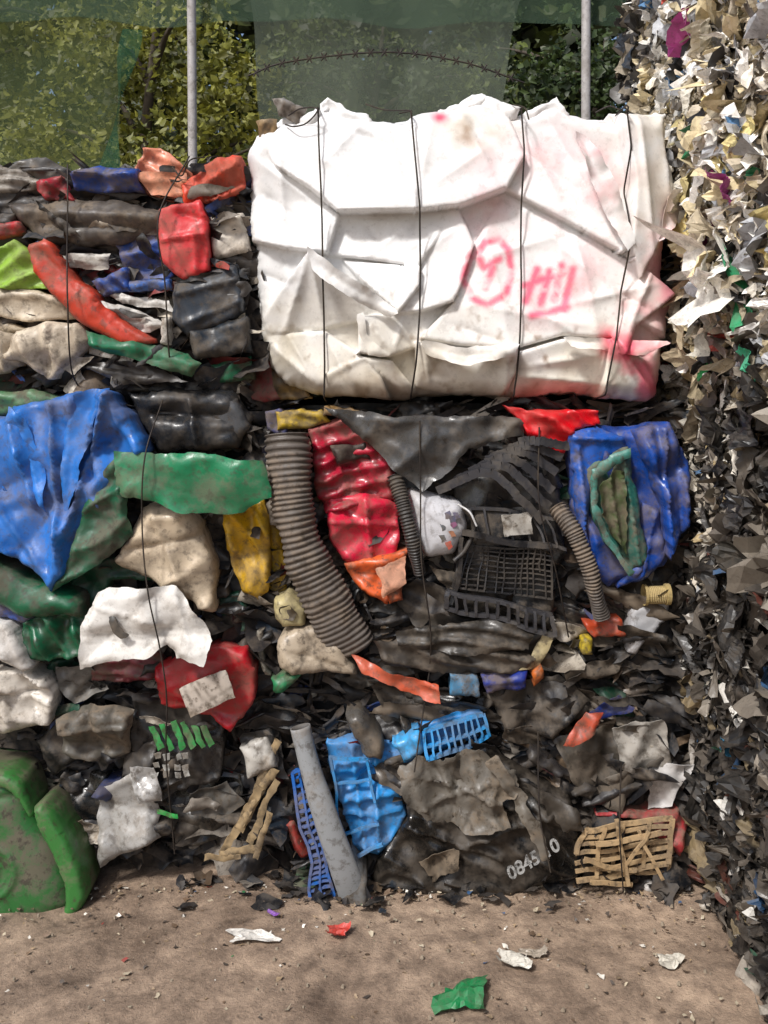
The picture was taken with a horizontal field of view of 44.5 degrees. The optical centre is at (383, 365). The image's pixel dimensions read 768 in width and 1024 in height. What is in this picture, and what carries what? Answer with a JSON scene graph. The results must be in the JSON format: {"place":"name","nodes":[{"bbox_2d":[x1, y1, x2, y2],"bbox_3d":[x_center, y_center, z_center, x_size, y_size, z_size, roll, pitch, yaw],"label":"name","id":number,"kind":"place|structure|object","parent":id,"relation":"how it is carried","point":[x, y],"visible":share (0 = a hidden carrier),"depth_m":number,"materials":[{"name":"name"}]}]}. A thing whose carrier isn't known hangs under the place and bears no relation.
{"place":"outdoors","nodes":[
{"label":"outdoors","id":0,"kind":"place"},
{"bbox_2d":[18,1,626,162],"label":"sky","id":1,"kind":"structure","parent":0,"point":[183,1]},
{"bbox_2d":[0,855,767,1023],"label":"ground","id":2,"kind":"structure","parent":0,"point":[39,993],"depth_m":2.37,"materials":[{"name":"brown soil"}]},
{"bbox_2d":[0,10,91,154],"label":"deciduous tree","id":3,"kind":"object","parent":2,"relation":"on","point":[9,30],"visible":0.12,"depth_m":7.54,"materials":[{"name":"green plant"}]},
{"bbox_2d":[0,746,101,913],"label":"green plastic barrel","id":4,"kind":"object","parent":2,"relation":"on","point":[48,860],"visible":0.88,"depth_m":2.60,"materials":[{"name":"green plastic"}]},
{"bbox_2d":[4,0,259,167],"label":"deciduous tree","id":5,"kind":"object","parent":2,"relation":"on","point":[160,21],"visible":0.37,"depth_m":6.80,"materials":[{"name":"green plant"}]},
{"bbox_2d":[0,637,325,882],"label":"mixed plastic bale","id":6,"kind":"object","parent":2,"relation":"on","point":[96,733],"visible":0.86,"depth_m":2.71,"materials":[{"name":"plastic"}]},
{"bbox_2d":[0,383,315,853],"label":"mixed plastic bale","id":7,"kind":"object","parent":6,"relation":"on","point":[170,553],"visible":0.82,"depth_m":2.63,"materials":[{"name":"plastic"}]},
{"bbox_2d":[0,388,154,590],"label":"blue plastic tarpaulin","id":8,"kind":"object","parent":7,"relation":"on","point":[56,456],"visible":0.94,"depth_m":2.60,"materials":[{"name":"blue plastic"}]},
{"bbox_2d":[0,147,280,404],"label":"mixed plastic bale","id":9,"kind":"object","parent":7,"relation":"on","point":[124,280],"visible":0.99,"depth_m":2.68,"materials":[{"name":"plastic"}]},
{"bbox_2d":[226,928,281,941],"bbox_3d":[-0.342,1.489,2.452,0.155,0.017,0.064,0,0,0],"label":"crushed plastic bottle","id":10,"kind":"object","parent":2,"relation":"on","point":[239,934],"visible":1,"depth_m":2.46,"materials":[{"name":"white plastic"}]},
{"bbox_2d":[267,909,279,915],"bbox_3d":[-0.301,1.486,2.549,0.036,0.010,0.018,0,0,15],"label":"purple wrapper","id":11,"kind":"object","parent":2,"relation":"on","point":[271,912],"visible":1,"depth_m":2.55,"materials":[{"name":"purple plastic"}]},
{"bbox_2d":[0,0,590,170],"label":"netted fence","id":12,"kind":"object","parent":2,"relation":"on","point":[416,57],"visible":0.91,"depth_m":5.16,"materials":[{"name":"metal"}]},
{"bbox_2d":[0,0,627,394],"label":"distant tree foliage","id":13,"kind":"object","parent":2,"relation":"on","point":[536,31],"visible":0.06,"depth_m":10.29,"materials":[{"name":"green plant"}]},
{"bbox_2d":[290,723,371,899],"bbox_3d":[-0.141,1.280,2.629,0.241,0.553,0.080,0,0,-6],"label":"grey plastic pipe","id":14,"kind":"object","parent":2,"relation":"on","point":[342,864],"visible":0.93,"depth_m":2.60,"materials":[{"name":"plastic"}]},
{"bbox_2d":[324,921,350,935],"bbox_3d":[-0.121,1.484,2.470,0.068,0.023,0.065,0,0,0],"label":"red wrapper","id":15,"kind":"object","parent":2,"relation":"on","point":[341,929],"visible":1,"depth_m":2.48,"materials":[{"name":"red plastic"}]},
{"bbox_2d":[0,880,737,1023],"bbox_3d":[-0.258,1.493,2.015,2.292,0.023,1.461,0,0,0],"label":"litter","id":16,"kind":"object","parent":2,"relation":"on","point":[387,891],"visible":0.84,"depth_m":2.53,"materials":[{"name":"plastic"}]},
{"bbox_2d":[211,35,532,165],"bbox_3d":[-0.180,-0.806,7.990,3.004,4.622,2.901,0,0,0],"label":"deciduous tree","id":17,"kind":"object","parent":2,"relation":"on","point":[517,46],"depth_m":7.96,"materials":[{"name":"green plant"}]},
{"bbox_2d":[291,709,490,896],"bbox_3d":[0.020,1.265,2.752,0.570,0.558,0.215,0,0,0],"label":"blue plastic crate","id":18,"kind":"object","parent":2,"relation":"on","point":[374,814],"visible":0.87,"depth_m":2.68,"materials":[{"name":"blue plastic"}]},
{"bbox_2d":[173,869,717,917],"bbox_3d":[0.168,1.490,2.656,1.532,0.064,0.242,0,0,0],"label":"debris","id":19,"kind":"object","parent":2,"relation":"on","point":[667,891],"visible":0.75,"depth_m":2.66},
{"bbox_2d":[431,975,486,1014],"bbox_3d":[0.182,1.481,2.225,0.145,0.037,0.123,0,0,0],"label":"green cap scrap","id":20,"kind":"object","parent":2,"relation":"on","point":[468,992],"visible":1,"depth_m":2.20,"materials":[{"name":"green plastic"}]},
{"bbox_2d":[373,741,584,896],"bbox_3d":[0.270,1.306,2.720,0.611,0.449,0.265,0,0,0],"label":"black rubble bag","id":21,"kind":"object","parent":2,"relation":"on","point":[473,816],"visible":0.98,"depth_m":2.67,"materials":[{"name":"plastic"}]},
{"bbox_2d":[284,657,704,906],"bbox_3d":[0.356,1.185,3.182,1.340,0.795,1.177,0,0,0],"label":"mixed plastic bale","id":22,"kind":"object","parent":2,"relation":"on","point":[599,762],"visible":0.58,"depth_m":2.70,"materials":[{"name":"multicoloured plastic"}]},
{"bbox_2d":[257,393,701,710],"bbox_3d":[0.309,0.521,3.184,1.394,0.940,1.172,0,0,0],"label":"mixed plastic bale","id":23,"kind":"object","parent":22,"relation":"on","point":[469,450],"visible":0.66,"depth_m":2.69,"materials":[{"name":"multicoloured"}]},
{"bbox_2d":[257,585,356,674],"bbox_3d":[-0.221,0.768,2.731,0.291,0.248,0.224,0,0,0],"label":"crushed bottle","id":24,"kind":"object","parent":23,"relation":"on","point":[302,648],"visible":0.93,"depth_m":2.65,"materials":[{"name":"plastic"}]},
{"bbox_2d":[264,432,372,657],"bbox_3d":[-0.184,0.513,2.647,0.307,0.657,0.148,0,0,0],"label":"corrugated pipe","id":25,"kind":"object","parent":23,"relation":"on","point":[328,605],"visible":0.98,"depth_m":2.60,"materials":[{"name":"grey plastic"}]},
{"bbox_2d":[387,474,425,576],"bbox_3d":[0.064,0.448,2.645,0.111,0.292,0.076,0,0,0],"label":"corrugated hose","id":26,"kind":"object","parent":23,"relation":"on","point":[400,494],"visible":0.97,"depth_m":2.62,"materials":[{"name":"grey plastic"}]},
{"bbox_2d":[172,93,683,401],"bbox_3d":[0.126,-0.342,3.162,1.479,0.902,1.218,0,0,0],"label":"white plastic bale","id":27,"kind":"object","parent":23,"relation":"on","point":[480,245],"visible":0.99,"depth_m":2.66,"materials":[{"name":"plastic"}]},
{"bbox_2d":[408,487,477,562],"bbox_3d":[0.166,0.455,2.714,0.194,0.202,0.216,0,0,0],"label":"white bucket","id":28,"kind":"object","parent":23,"relation":"on","point":[443,523],"visible":0.89,"depth_m":2.64,"materials":[{"name":"plastic"}]},
{"bbox_2d":[443,529,556,637],"bbox_3d":[0.330,0.614,2.733,0.322,0.304,0.216,0,0,0],"label":"black plastic crate","id":29,"kind":"object","parent":23,"relation":"on","point":[498,579],"visible":0.98,"depth_m":2.67,"materials":[{"name":"black plastic"}]},
{"bbox_2d":[467,506,566,565],"bbox_3d":[0.383,0.489,2.745,0.291,0.174,0.199,0,0,0],"label":"black plastic crate","id":30,"kind":"object","parent":23,"relation":"on","point":[509,523],"visible":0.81,"depth_m":2.68,"materials":[{"name":"black plastic"}]},
{"bbox_2d":[549,502,609,621],"bbox_3d":[0.549,0.549,2.623,0.171,0.334,0.090,0,0,6],"label":"corrugated hose","id":31,"kind":"object","parent":23,"relation":"on","point":[564,517],"visible":1,"depth_m":2.59,"materials":[{"name":"grey plastic"}]},
{"bbox_2d":[564,421,690,587],"bbox_3d":[0.689,0.394,2.698,0.341,0.478,0.283,0,0,0],"label":"blue plastic drum","id":32,"kind":"object","parent":23,"relation":"on","point":[629,502],"visible":0.94,"depth_m":2.62,"materials":[{"name":"blue plastic"}]},
{"bbox_2d":[641,583,672,605],"bbox_3d":[0.775,0.651,2.670,0.073,0.062,0.060,0,0,0],"label":"twine spool","id":33,"kind":"object","parent":23,"relation":"on","point":[650,593],"visible":0.99,"depth_m":2.65},
{"bbox_2d":[495,948,532,968],"bbox_3d":[0.326,1.479,2.353,0.094,0.025,0.060,0,0,14],"label":"white wrapper","id":34,"kind":"object","parent":2,"relation":"on","point":[512,958],"visible":1,"depth_m":2.35,"materials":[{"name":"white plastic"}]},
{"bbox_2d":[518,945,547,957],"bbox_3d":[0.379,1.485,2.381,0.079,0.017,0.029,0,0,0],"label":"clear wrapper","id":35,"kind":"object","parent":2,"relation":"on","point":[534,953],"visible":1,"depth_m":2.38,"materials":[{"name":"plastic"}]},
{"bbox_2d":[503,0,628,119],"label":"deciduous tree","id":36,"kind":"object","parent":2,"relation":"on","point":[568,79],"visible":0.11,"depth_m":7.37,"materials":[{"name":"green plant"}]},
{"bbox_2d":[574,815,674,886],"bbox_3d":[0.683,1.375,2.667,0.294,0.210,0.086,0,0,0],"label":"wooden fruit crate","id":37,"kind":"object","parent":2,"relation":"on","point":[612,856],"visible":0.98,"depth_m":2.66,"materials":[{"name":"brown wood"}]},
{"bbox_2d":[656,953,684,968],"bbox_3d":[0.718,1.489,2.351,0.079,0.022,0.059,0,0,7],"label":"white wrapper","id":38,"kind":"object","parent":2,"relation":"on","point":[671,961],"visible":1,"depth_m":2.35,"materials":[{"name":"white plastic"}]},
{"bbox_2d":[610,0,767,1023],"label":"shredded film bale stack","id":39,"kind":"object","parent":2,"relation":"on","point":[695,72],"visible":0.73,"depth_m":2.35,"materials":[{"name":"plastic"}]}
]}

